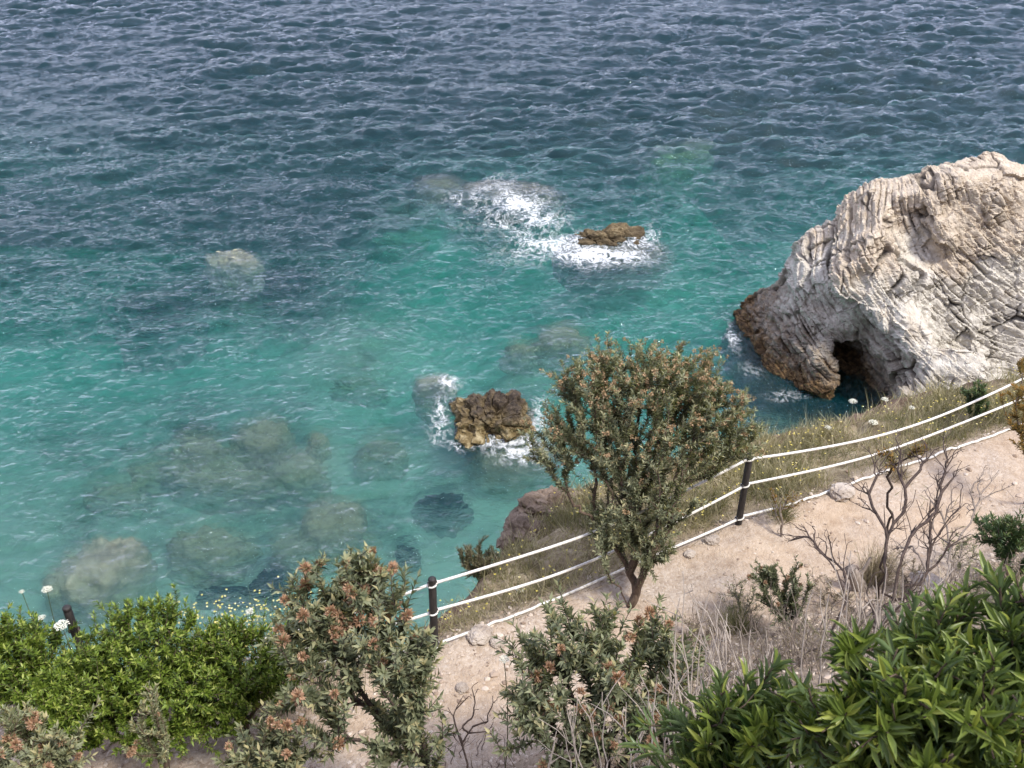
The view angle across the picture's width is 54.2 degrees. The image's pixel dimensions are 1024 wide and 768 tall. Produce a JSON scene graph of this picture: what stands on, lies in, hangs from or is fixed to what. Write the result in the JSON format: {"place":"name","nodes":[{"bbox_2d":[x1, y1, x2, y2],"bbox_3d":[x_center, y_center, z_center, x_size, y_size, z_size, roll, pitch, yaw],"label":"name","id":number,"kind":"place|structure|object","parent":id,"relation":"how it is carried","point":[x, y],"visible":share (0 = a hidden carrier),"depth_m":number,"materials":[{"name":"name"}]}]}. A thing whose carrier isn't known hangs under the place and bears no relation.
{"place":"outdoors","nodes":[
{"label":"outdoors","id":0,"kind":"place"},
{"bbox_2d":[0,0,1023,681],"bbox_3d":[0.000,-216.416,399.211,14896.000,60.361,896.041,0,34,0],"label":"water","id":1,"kind":"structure","parent":0,"point":[284,284],"depth_m":32.35,"materials":[{"name":"teal liquid"}]},
{"bbox_2d":[576,222,644,245],"bbox_3d":[3.158,-4.244,32.352,3.126,1.895,1.732,0,34,0],"label":"sea rock","id":2,"kind":"object","parent":1,"relation":"in","point":[612,234],"visible":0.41,"depth_m":31.79,"materials":[{"name":"brown stone"}]},
{"bbox_2d":[0,378,1023,767],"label":"hillside","id":3,"kind":"structure","parent":0,"point":[712,564],"depth_m":9.97,"materials":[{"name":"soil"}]},
{"bbox_2d":[38,615,53,656],"bbox_3d":[-3.759,2.336,8.302,0.063,1.142,0.078,0,34,0],"label":"wild carrot","id":4,"kind":"object","parent":3,"relation":"on","point":[41,617],"visible":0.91,"depth_m":8.01,"materials":[{"name":"white plant"}]},
{"bbox_2d":[41,586,60,644],"bbox_3d":[-3.767,2.200,8.460,0.086,1.335,0.090,23,41,31],"label":"wild carrot","id":5,"kind":"object","parent":3,"relation":"on","point":[47,590],"visible":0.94,"depth_m":8.11,"materials":[{"name":"white plant"}]},
{"bbox_2d":[0,695,103,767],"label":"flowering shrub","id":6,"kind":"object","parent":3,"relation":"on","point":[29,751],"visible":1,"depth_m":6.08,"materials":[{"name":"green plant"}]},
{"bbox_2d":[54,619,70,649],"bbox_3d":[-3.556,2.393,8.223,0.113,1.225,0.125,10,35,14],"label":"wild carrot","id":7,"kind":"object","parent":3,"relation":"on","point":[60,625],"visible":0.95,"depth_m":7.89,"materials":[{"name":"white plant"}]},
{"bbox_2d":[0,601,126,759],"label":"mastic bush","id":8,"kind":"object","parent":3,"relation":"on","point":[43,683],"visible":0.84,"depth_m":7.67,"materials":[{"name":"green plant"}]},
{"bbox_2d":[62,604,84,651],"bbox_3d":[-3.620,2.420,8.531,0.091,1.484,0.070,0,34,0],"label":"fence post","id":9,"kind":"object","parent":3,"relation":"on","point":[67,610],"visible":0.41,"depth_m":8.18,"materials":[{"name":"metal"}]},
{"bbox_2d":[121,680,174,767],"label":"flowering shrub","id":10,"kind":"object","parent":3,"relation":"on","point":[161,753],"visible":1,"depth_m":6.51,"materials":[{"name":"green plant"}]},
{"bbox_2d":[59,582,243,767],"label":"mastic bush","id":11,"kind":"object","parent":3,"relation":"on","point":[123,644],"visible":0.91,"depth_m":7.66,"materials":[{"name":"green plant"}]},
{"bbox_2d":[173,597,317,745],"bbox_3d":[-2.152,2.438,8.121,1.210,1.237,1.094,0,34,0],"label":"mastic bush","id":12,"kind":"object","parent":3,"relation":"on","point":[267,675],"visible":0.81,"depth_m":7.93,"materials":[{"name":"green plant"}]},
{"bbox_2d":[246,608,255,638],"bbox_3d":[-2.174,2.287,8.566,0.080,0.996,0.077,0,34,0],"label":"wild carrot","id":13,"kind":"object","parent":3,"relation":"on","point":[249,611],"visible":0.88,"depth_m":8.30,"materials":[{"name":"white plant"}]},
{"bbox_2d":[115,584,396,715],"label":"flower stalks","id":14,"kind":"object","parent":3,"relation":"on","point":[273,635],"visible":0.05,"depth_m":8.68,"materials":[{"name":"green plant"}]},
{"bbox_2d":[131,576,352,662],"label":"cream flowers","id":15,"kind":"object","parent":14,"relation":"attached to","point":[235,609],"visible":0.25,"depth_m":8.58,"materials":[{"name":"yellow plant"}]},
{"bbox_2d":[211,698,328,767],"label":"flowering shrub","id":16,"kind":"object","parent":3,"relation":"on","point":[265,750],"visible":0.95,"depth_m":6.30,"materials":[{"name":"green plant"}]},
{"bbox_2d":[253,541,461,767],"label":"flowering shrub","id":17,"kind":"object","parent":3,"relation":"on","point":[329,623],"visible":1,"depth_m":6.51,"materials":[{"name":"green plant"}]},
{"bbox_2d":[427,576,438,651],"bbox_3d":[-0.696,2.192,8.933,0.096,1.284,0.076,1,34,0],"label":"fence post","id":18,"kind":"object","parent":3,"relation":"on","point":[432,582],"visible":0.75,"depth_m":8.73,"materials":[{"name":"metal"}]},
{"bbox_2d":[123,400,1019,666],"bbox_3d":[1.414,1.445,9.879,10.679,0.406,0.761,-13,36,-18],"label":"rope","id":19,"kind":"object","parent":18,"relation":"attached to","point":[694,512],"visible":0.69,"depth_m":10.07,"materials":[{"name":"white fabric"}]},
{"bbox_2d":[140,378,1023,655],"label":"rope","id":20,"kind":"object","parent":18,"relation":"attached to","point":[690,488],"visible":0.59,"depth_m":9.94,"materials":[{"name":"white fabric"}]},
{"bbox_2d":[456,681,468,694],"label":"path stone","id":21,"kind":"object","parent":3,"relation":"on","point":[462,687],"visible":1,"depth_m":8.70,"materials":[{"name":"beige stone"}]},
{"bbox_2d":[441,682,498,767],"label":"bare bush","id":22,"kind":"object","parent":3,"relation":"on","point":[468,732],"visible":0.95,"depth_m":7.77,"materials":[{"name":"brown plant"}]},
{"bbox_2d":[455,534,500,580],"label":"bush","id":23,"kind":"object","parent":3,"relation":"on","point":[476,561],"visible":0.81,"depth_m":10.50,"materials":[{"name":"green plant"}]},
{"bbox_2d":[467,624,493,645],"bbox_3d":[-0.290,2.308,9.200,0.260,0.145,0.215,-29,43,-36],"label":"path stone","id":24,"kind":"object","parent":3,"relation":"on","point":[479,634],"visible":0.99,"depth_m":9.14,"materials":[{"name":"beige stone"}]},
{"bbox_2d":[442,720,533,767],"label":"dry stalks","id":25,"kind":"object","parent":3,"relation":"on","point":[498,764],"visible":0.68,"depth_m":7.97,"materials":[{"name":"grey plant"}]},
{"bbox_2d":[490,637,505,648],"bbox_3d":[-0.136,2.367,9.150,0.130,0.088,0.146,-24,41,-31],"label":"path stone","id":26,"kind":"object","parent":3,"relation":"on","point":[493,642],"visible":0.72,"depth_m":9.11,"materials":[{"name":"beige stone"}]},
{"bbox_2d":[499,654,509,767],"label":"wild carrot","id":27,"kind":"object","parent":3,"relation":"on","point":[504,661],"visible":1,"depth_m":6.46,"materials":[{"name":"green plant"}]},
{"bbox_2d":[496,512,543,552],"bbox_3d":[0.107,1.704,11.313,0.578,0.472,0.685,0,34,0],"label":"cliff rock","id":28,"kind":"object","parent":3,"relation":"on","point":[515,519],"visible":0.53,"depth_m":11.17,"materials":[{"name":"brown stone"}]},
{"bbox_2d":[504,485,582,522],"bbox_3d":[0.402,1.531,11.998,0.999,0.625,0.754,0,34,0],"label":"cliff rock","id":29,"kind":"object","parent":3,"relation":"on","point":[545,496],"visible":0.38,"depth_m":11.77,"materials":[{"name":"brown stone"}]},
{"bbox_2d":[74,422,1023,767],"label":"dry grass","id":30,"kind":"structure","parent":3,"relation":"on","point":[746,636],"depth_m":8.65,"materials":[{"name":"plant"}]},
{"bbox_2d":[484,577,712,767],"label":"flowering shrub","id":31,"kind":"object","parent":3,"relation":"on","point":[564,659],"visible":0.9,"depth_m":6.30,"materials":[{"name":"green plant"}]},
{"bbox_2d":[538,659,695,767],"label":"dry stalks","id":32,"kind":"object","parent":3,"relation":"on","point":[624,728],"visible":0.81,"depth_m":5.44,"materials":[{"name":"beige plant"}]},
{"bbox_2d":[544,705,692,767],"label":"dry stalks","id":33,"kind":"object","parent":3,"relation":"on","point":[596,764],"visible":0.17,"depth_m":6.74,"materials":[{"name":"grey plant"}]},
{"bbox_2d":[249,340,1023,660],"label":"grass","id":34,"kind":"structure","parent":3,"relation":"on","point":[768,469],"depth_m":11.54,"materials":[{"name":"plant"}]},
{"bbox_2d":[517,330,769,608],"bbox_3d":[1.264,0.765,9.540,2.277,2.406,1.722,-20,39,-27],"label":"flowering tree","id":35,"kind":"object","parent":3,"relation":"on","point":[701,401],"visible":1,"depth_m":9.15,"materials":[{"name":"green plant"}]},
{"bbox_2d":[684,549,695,558],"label":"path stone","id":36,"kind":"object","parent":3,"relation":"on","point":[689,554],"visible":1,"depth_m":10.06,"materials":[{"name":"beige stone"}]},
{"bbox_2d":[661,598,741,680],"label":"dry stalks","id":37,"kind":"object","parent":3,"relation":"on","point":[711,635],"visible":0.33,"depth_m":8.72,"materials":[{"name":"grey plant"}]},
{"bbox_2d":[643,572,773,767],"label":"dry stalks","id":38,"kind":"object","parent":3,"relation":"on","point":[710,658],"visible":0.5,"depth_m":5.05,"materials":[{"name":"beige plant"}]},
{"bbox_2d":[681,599,738,641],"bbox_3d":[1.708,2.231,9.011,0.559,0.472,0.475,27,42,34],"label":"dry mound","id":39,"kind":"object","parent":3,"relation":"on","point":[695,627],"visible":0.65,"depth_m":9.05,"materials":[{"name":"grey plant"}]},
{"bbox_2d":[704,535,719,545],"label":"path stone","id":40,"kind":"object","parent":3,"relation":"on","point":[711,540],"visible":1,"depth_m":10.20,"materials":[{"name":"beige stone"}]},
{"bbox_2d":[658,589,782,687],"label":"dry stalks","id":41,"kind":"object","parent":3,"relation":"on","point":[739,675],"visible":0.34,"depth_m":6.66,"materials":[{"name":"grey plant"}]},
{"bbox_2d":[427,367,1018,619],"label":"yellow flowers","id":42,"kind":"object","parent":3,"relation":"on","point":[715,498],"visible":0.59,"depth_m":11.25,"materials":[{"name":"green plant"}]},
{"bbox_2d":[616,647,853,767],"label":"evergreen bush","id":43,"kind":"object","parent":3,"relation":"on","point":[739,730],"visible":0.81,"depth_m":3.71,"materials":[{"name":"green plant"}]},
{"bbox_2d":[707,594,769,639],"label":"dry tussock","id":44,"kind":"object","parent":3,"relation":"on","point":[731,620],"visible":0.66,"depth_m":9.14,"materials":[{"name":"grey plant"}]},
{"bbox_2d":[719,574,763,620],"bbox_3d":[2.133,1.974,9.345,0.406,0.505,0.502,0,34,0],"label":"dry mound","id":45,"kind":"object","parent":3,"relation":"on","point":[736,595],"visible":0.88,"depth_m":9.33,"materials":[{"name":"grey plant"}]},
{"bbox_2d":[735,453,752,525],"bbox_3d":[2.370,1.222,10.305,0.084,1.274,0.070,-16,37,-22],"label":"fence post","id":46,"kind":"object","parent":3,"relation":"on","point":[743,491],"visible":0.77,"depth_m":10.19,"materials":[{"name":"metal"}]},
{"bbox_2d":[184,423,1021,683],"bbox_3d":[1.413,1.708,10.058,10.679,0.161,0.758,-13,36,-18],"label":"rope","id":47,"kind":"object","parent":46,"relation":"attached to","point":[677,545],"visible":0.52,"depth_m":10.27,"materials":[{"name":"white fabric"}]},
{"bbox_2d":[718,598,822,668],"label":"dry stalks","id":48,"kind":"object","parent":3,"relation":"on","point":[751,620],"visible":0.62,"depth_m":8.59,"materials":[{"name":"grey plant"}]},
{"bbox_2d":[753,491,804,527],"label":"dry tussock","id":49,"kind":"object","parent":3,"relation":"on","point":[785,513],"visible":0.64,"depth_m":10.52,"materials":[{"name":"beige plant"}]},
{"bbox_2d":[747,554,815,632],"bbox_3d":[2.361,1.893,8.797,0.604,0.738,0.740,0,34,0],"label":"flowering shrub","id":50,"kind":"object","parent":3,"relation":"on","point":[765,581],"visible":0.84,"depth_m":8.78,"materials":[{"name":"green plant"}]},
{"bbox_2d":[769,487,802,536],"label":"bush","id":51,"kind":"object","parent":3,"relation":"on","point":[774,497],"visible":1,"depth_m":10.23,"materials":[{"name":"brown plant"}]},
{"bbox_2d":[736,590,863,687],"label":"dry stalks","id":52,"kind":"object","parent":3,"relation":"on","point":[804,647],"visible":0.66,"depth_m":6.82,"materials":[{"name":"grey plant"}]},
{"bbox_2d":[771,616,834,667],"bbox_3d":[2.228,1.937,7.415,0.534,0.482,0.550,0,34,0],"label":"dry mound","id":53,"kind":"object","parent":3,"relation":"on","point":[809,641],"visible":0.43,"depth_m":7.47,"materials":[{"name":"grey plant"}]},
{"bbox_2d":[777,522,860,636],"bbox_3d":[2.473,1.494,7.753,0.481,0.537,1.156,-6,34,-9],"label":"bare bush","id":54,"kind":"object","parent":3,"relation":"on","point":[817,548],"visible":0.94,"depth_m":7.79,"materials":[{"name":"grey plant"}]},
{"bbox_2d":[803,567,857,612],"bbox_3d":[2.977,1.959,9.313,0.485,0.434,0.574,9,35,14],"label":"dry mound","id":55,"kind":"object","parent":3,"relation":"on","point":[834,597],"visible":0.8,"depth_m":9.32,"materials":[{"name":"grey plant"}]},
{"bbox_2d":[779,588,888,642],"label":"dry stalks","id":56,"kind":"object","parent":3,"relation":"on","point":[823,617],"visible":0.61,"depth_m":8.24,"materials":[{"name":"grey plant"}]},
{"bbox_2d":[829,482,855,502],"bbox_3d":[3.578,1.175,10.828,0.280,0.172,0.260,0,34,0],"label":"path stone","id":57,"kind":"object","parent":3,"relation":"on","point":[841,491],"visible":0.99,"depth_m":10.76,"materials":[{"name":"beige stone"}]},
{"bbox_2d":[849,399,855,424],"bbox_3d":[4.296,0.369,12.702,0.113,0.411,0.111,0,34,0],"label":"wild carrot","id":58,"kind":"object","parent":3,"relation":"on","point":[853,400],"visible":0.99,"depth_m":12.62,"materials":[{"name":"white plant"}]},
{"bbox_2d":[845,557,871,592],"bbox_3d":[3.329,1.894,9.603,0.288,0.470,0.201,0,34,0],"label":"tree stump","id":59,"kind":"object","parent":3,"relation":"on","point":[858,574],"visible":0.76,"depth_m":9.55,"materials":[{"name":"beige wood"}]},
{"bbox_2d":[869,419,877,424],"bbox_3d":[4.476,0.491,12.402,0.114,0.084,0.116,0,34,0],"label":"wild carrot","id":60,"kind":"object","parent":3,"relation":"on","point":[873,422],"visible":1,"depth_m":12.39,"materials":[{"name":"white plant"}]},
{"bbox_2d":[797,548,953,752],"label":"dry stalks","id":61,"kind":"object","parent":3,"relation":"on","point":[877,616],"visible":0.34,"depth_m":4.88,"materials":[{"name":"beige plant"}]},
{"bbox_2d":[843,533,914,589],"bbox_3d":[3.566,1.712,9.650,0.801,0.581,0.772,0,34,0],"label":"dry tussock","id":62,"kind":"object","parent":3,"relation":"on","point":[873,568],"visible":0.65,"depth_m":9.69,"materials":[{"name":"plant"}]},
{"bbox_2d":[833,574,935,632],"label":"dry stalks","id":63,"kind":"object","parent":3,"relation":"on","point":[882,606],"visible":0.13,"depth_m":7.10,"materials":[{"name":"grey plant"}]},
{"bbox_2d":[765,588,1016,767],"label":"evergreen bush","id":64,"kind":"object","parent":3,"relation":"on","point":[885,730],"visible":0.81,"depth_m":3.04,"materials":[{"name":"green plant"}]},
{"bbox_2d":[865,569,924,652],"bbox_3d":[2.642,1.546,6.761,0.429,0.534,0.552,0,34,0],"label":"bare bush","id":65,"kind":"object","parent":3,"relation":"on","point":[899,606],"visible":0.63,"depth_m":6.81,"materials":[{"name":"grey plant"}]},
{"bbox_2d":[872,442,928,600],"bbox_3d":[3.172,1.276,8.618,0.450,2.105,0.346,0,34,0],"label":"bush","id":66,"kind":"object","parent":3,"relation":"on","point":[891,456],"visible":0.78,"depth_m":8.27,"materials":[{"name":"brown plant"}]},
{"bbox_2d":[884,456,925,487],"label":"dry tussock","id":67,"kind":"object","parent":3,"relation":"on","point":[894,474],"visible":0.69,"depth_m":11.04,"materials":[{"name":"plant"}]},
{"bbox_2d":[880,550,933,592],"bbox_3d":[3.738,1.809,9.393,0.556,0.481,0.602,13,36,18],"label":"dry mound","id":68,"kind":"object","parent":3,"relation":"on","point":[913,571],"visible":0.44,"depth_m":9.42,"materials":[{"name":"grey plant"}]},
{"bbox_2d":[845,427,985,650],"bbox_3d":[3.043,1.088,7.545,0.944,1.086,1.556,0,34,0],"label":"bare bush","id":69,"kind":"object","parent":3,"relation":"on","point":[939,482],"visible":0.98,"depth_m":7.52,"materials":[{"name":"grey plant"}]},
{"bbox_2d":[909,571,945,594],"bbox_3d":[3.847,1.901,9.245,0.330,0.227,0.400,0,34,0],"label":"path stone","id":70,"kind":"object","parent":3,"relation":"on","point":[934,577],"visible":0.22,"depth_m":9.21,"materials":[{"name":"grey stone"}]},
{"bbox_2d":[859,549,1023,767],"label":"evergreen bush","id":71,"kind":"object","parent":3,"relation":"on","point":[970,656],"visible":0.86,"depth_m":3.08,"materials":[{"name":"green plant"}]},
{"bbox_2d":[883,465,1013,610],"bbox_3d":[3.503,1.128,8.014,0.723,0.639,1.519,29,44,36],"label":"bare bush","id":72,"kind":"object","parent":3,"relation":"on","point":[960,536],"visible":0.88,"depth_m":8.05,"materials":[{"name":"brown plant"}]},
{"bbox_2d":[937,529,979,570],"bbox_3d":[4.314,1.601,9.672,0.517,0.515,0.471,0,34,0],"label":"dry mound","id":73,"kind":"object","parent":3,"relation":"on","point":[965,544],"visible":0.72,"depth_m":9.68,"materials":[{"name":"grey plant"}]},
{"bbox_2d":[959,379,991,423],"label":"bush","id":74,"kind":"object","parent":3,"relation":"on","point":[981,391],"visible":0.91,"depth_m":12.15,"materials":[{"name":"green plant"}]},
{"bbox_2d":[960,570,994,608],"bbox_3d":[3.542,1.609,7.398,0.421,0.436,0.588,0,34,0],"label":"dry mound","id":75,"kind":"object","parent":3,"relation":"on","point":[978,588],"visible":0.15,"depth_m":7.50,"materials":[{"name":"grey plant"}]},
{"bbox_2d":[939,550,1023,607],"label":"dry stalks","id":76,"kind":"object","parent":3,"relation":"on","point":[1004,568],"visible":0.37,"depth_m":7.51,"materials":[{"name":"grey plant"}]},
{"bbox_2d":[969,507,1023,579],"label":"spurge clump","id":77,"kind":"object","parent":3,"relation":"on","point":[999,538],"visible":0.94,"depth_m":8.52,"materials":[{"name":"green plant"}]},
{"bbox_2d":[998,357,1023,503],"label":"rusty bush","id":78,"kind":"object","parent":3,"relation":"on","point":[1017,427],"visible":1,"depth_m":10.46,"materials":[{"name":"brown plant"}]},
{"bbox_3d":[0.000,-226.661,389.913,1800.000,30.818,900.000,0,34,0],"label":"seabed","id":79,"kind":"structure","parent":0,"visible":0},
{"bbox_2d":[449,388,534,448],"bbox_3d":[-0.469,1.051,23.967,2.147,1.981,2.219,0,34,0],"label":"sea rock","id":80,"kind":"object","parent":79,"relation":"on","point":[499,415],"visible":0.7,"depth_m":23.23,"materials":[{"name":"brown stone"}]},
{"bbox_2d":[733,151,1023,403],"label":"coastal rock","id":81,"kind":"object","parent":79,"relation":"on","point":[885,285],"visible":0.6,"depth_m":23.60,"materials":[{"name":"beige stone"}]}
]}

